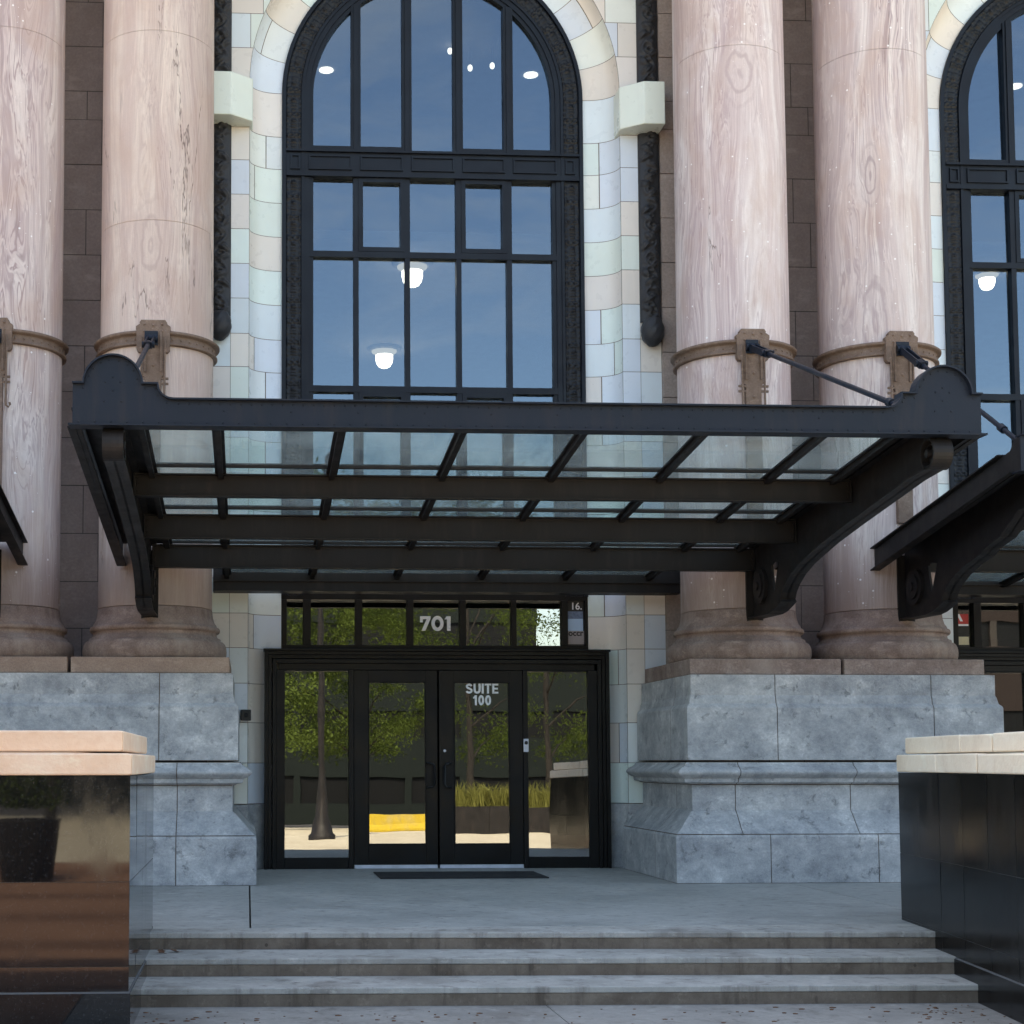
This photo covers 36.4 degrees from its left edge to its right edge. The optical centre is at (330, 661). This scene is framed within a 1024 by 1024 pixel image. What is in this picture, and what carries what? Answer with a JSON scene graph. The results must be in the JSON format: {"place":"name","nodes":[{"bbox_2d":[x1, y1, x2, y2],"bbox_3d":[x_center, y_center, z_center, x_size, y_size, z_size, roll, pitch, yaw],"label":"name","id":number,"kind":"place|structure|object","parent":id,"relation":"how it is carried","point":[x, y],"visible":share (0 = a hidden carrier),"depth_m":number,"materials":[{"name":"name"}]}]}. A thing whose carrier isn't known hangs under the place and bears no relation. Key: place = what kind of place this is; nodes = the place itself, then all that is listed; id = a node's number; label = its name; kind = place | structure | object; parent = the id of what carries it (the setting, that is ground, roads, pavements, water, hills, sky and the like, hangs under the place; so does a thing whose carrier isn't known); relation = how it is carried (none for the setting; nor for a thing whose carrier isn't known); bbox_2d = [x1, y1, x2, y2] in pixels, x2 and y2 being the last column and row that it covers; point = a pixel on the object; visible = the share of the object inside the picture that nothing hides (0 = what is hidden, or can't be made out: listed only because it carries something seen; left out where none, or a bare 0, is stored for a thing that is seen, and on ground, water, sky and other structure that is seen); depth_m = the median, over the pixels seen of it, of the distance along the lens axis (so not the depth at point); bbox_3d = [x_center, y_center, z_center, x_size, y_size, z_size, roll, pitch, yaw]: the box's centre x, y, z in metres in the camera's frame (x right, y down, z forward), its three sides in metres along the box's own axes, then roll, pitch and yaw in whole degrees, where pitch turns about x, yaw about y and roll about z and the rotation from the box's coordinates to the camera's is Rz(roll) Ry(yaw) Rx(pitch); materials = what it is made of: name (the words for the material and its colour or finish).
{"place":"outdoors","nodes":[
{"label":"outdoors","id":0,"kind":"place"},
{"bbox_2d":[153,865,911,928],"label":"porch floor","id":1,"kind":"structure","parent":0,"point":[325,898],"depth_m":14.53,"materials":[{"name":"concrete"}]},
{"bbox_2d":[0,656,255,885],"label":"granite pedestal","id":2,"kind":"object","parent":1,"relation":"on","point":[181,709],"visible":0.72,"depth_m":16.68,"materials":[{"name":"grey stone"}]},
{"bbox_2d":[0,0,73,658],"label":"stone column","id":3,"kind":"structure","parent":2,"relation":"on","point":[34,349],"depth_m":17.58,"materials":[{"name":"pink stone"}]},
{"bbox_2d":[82,0,226,656],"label":"stone column","id":4,"kind":"structure","parent":2,"relation":"on","point":[157,255],"depth_m":17.66,"materials":[{"name":"pink stone"}]},
{"bbox_2d":[374,871,548,878],"bbox_3d":[1.495,2.476,17.867,1.920,0.018,0.970,0,-4,-3],"label":"doormat","id":5,"kind":"object","parent":1,"relation":"on","point":[458,875],"visible":1,"depth_m":17.66,"materials":[{"name":"black rubber"}]},
{"bbox_2d":[60,0,1023,869],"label":"station building","id":6,"kind":"structure","parent":1,"relation":"on","point":[454,200],"depth_m":19.67,"materials":[{"name":"stone"}]},
{"bbox_2d":[0,329,27,613],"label":"glass canopy","id":7,"kind":"object","parent":6,"relation":"attached to","point":[12,536],"visible":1,"depth_m":16.52,"materials":[{"name":"black metal"}]},
{"bbox_2d":[241,710,250,720],"bbox_3d":[-1.044,0.655,18.900,0.130,0.135,0.112,0,-4,-3],"label":"wall sensor","id":8,"kind":"object","parent":6,"relation":"attached to","point":[245,715],"depth_m":18.86,"materials":[{"name":"black plastic"}]},
{"bbox_2d":[354,670,437,868],"bbox_3d":[0.813,1.332,19.117,1.045,2.462,0.138,0,-4,-3],"label":"door","id":9,"kind":"structure","parent":6,"relation":"in","point":[396,764],"depth_m":19.15,"materials":[{"name":"black paint"}]},
{"bbox_2d":[281,0,587,596],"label":"arched window","id":10,"kind":"structure","parent":6,"relation":"in","point":[433,183],"depth_m":19.84,"materials":[{"name":"glass"}]},
{"bbox_2d":[281,594,587,648],"bbox_3d":[1.325,-0.557,19.518,3.902,0.829,0.120,0,-4,-3],"label":"transom window","id":11,"kind":"structure","parent":6,"relation":"in","point":[308,621],"depth_m":19.50,"materials":[{"name":"black glass"}]},
{"bbox_2d":[438,670,523,867],"bbox_3d":[1.883,1.335,19.174,1.055,2.462,0.138,0,-4,-3],"label":"door","id":12,"kind":"structure","parent":6,"relation":"in","point":[481,814],"depth_m":19.20,"materials":[{"name":"black paint"}]},
{"bbox_2d":[523,739,528,751],"bbox_3d":[2.444,1.044,19.204,0.064,0.165,0.032,0,-4,-3],"label":"doorbell","id":13,"kind":"object","parent":6,"relation":"attached to","point":[525,745],"visible":1,"depth_m":19.20,"materials":[{"name":"metal"}]},
{"bbox_2d":[67,331,987,620],"bbox_3d":[1.502,-2.194,15.948,7.670,3.290,6.632,0,-4,-3],"label":"glass canopy","id":14,"kind":"object","parent":6,"relation":"attached to","point":[925,427],"visible":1,"depth_m":14.66,"materials":[{"name":"black metal"}]},
{"bbox_2d":[568,601,583,645],"bbox_3d":[3.128,-0.491,19.612,0.216,0.570,0.010,0,-4,-3],"label":"window poster","id":15,"kind":"object","parent":6,"relation":"attached to","point":[575,623],"depth_m":19.61,"materials":[{"name":"blue paper"}]},
{"bbox_2d":[870,342,1023,621],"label":"glass canopy","id":16,"kind":"object","parent":6,"relation":"attached to","point":[957,538],"visible":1,"depth_m":16.58,"materials":[{"name":"black metal"}]},
{"bbox_2d":[958,614,968,644],"bbox_3d":[8.180,-0.421,19.879,0.160,0.400,0.008,0,-4,-3],"label":"window sign","id":17,"kind":"object","parent":6,"relation":"attached to","point":[962,619],"visible":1,"depth_m":19.88,"materials":[{"name":"red paper"}]},
{"bbox_2d":[939,0,1023,598],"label":"arched window","id":18,"kind":"structure","parent":6,"relation":"in","point":[981,96],"depth_m":20.23,"materials":[{"name":"glass"}]},
{"bbox_2d":[953,597,1023,650],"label":"transom window","id":19,"kind":"structure","parent":6,"relation":"in","point":[995,623],"depth_m":19.90,"materials":[{"name":"black paint"}]},
{"bbox_2d":[623,659,1003,883],"bbox_3d":[5.685,1.255,18.049,3.990,2.478,2.400,0,-4,-3],"label":"granite pedestal","id":20,"kind":"object","parent":1,"relation":"on","point":[754,822],"visible":0.69,"depth_m":17.07,"materials":[{"name":"grey stone"}]},
{"bbox_2d":[667,0,811,663],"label":"stone column","id":21,"kind":"structure","parent":20,"relation":"on","point":[731,241],"depth_m":18.04,"materials":[{"name":"pink stone"}]},
{"bbox_2d":[811,0,958,659],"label":"stone column","id":22,"kind":"structure","parent":20,"relation":"on","point":[873,229],"depth_m":18.15,"materials":[{"name":"pink stone"}]},
{"bbox_2d":[143,1005,1011,1023],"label":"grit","id":23,"kind":"object","parent":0,"point":[929,1017],"visible":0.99,"depth_m":10.35,"materials":[{"name":"stone"}]},
{"bbox_2d":[134,1003,1021,1023],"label":"plaza pavement","id":24,"kind":"structure","parent":0,"point":[719,1013],"depth_m":10.39,"materials":[{"name":"concrete"}]},
{"bbox_2d":[0,730,154,1023],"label":"planter wall","id":25,"kind":"structure","parent":24,"relation":"on","point":[76,867],"depth_m":9.76,"materials":[{"name":"stone"}]},
{"bbox_2d":[141,924,977,1006],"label":"entrance steps","id":26,"kind":"structure","parent":24,"relation":"on","point":[589,965],"depth_m":11.36,"materials":[{"name":"concrete"}]},
{"bbox_2d":[896,731,1023,1023],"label":"planter wall","id":27,"kind":"structure","parent":24,"relation":"on","point":[961,811],"depth_m":11.08,"materials":[{"name":"black stone"}]}
]}

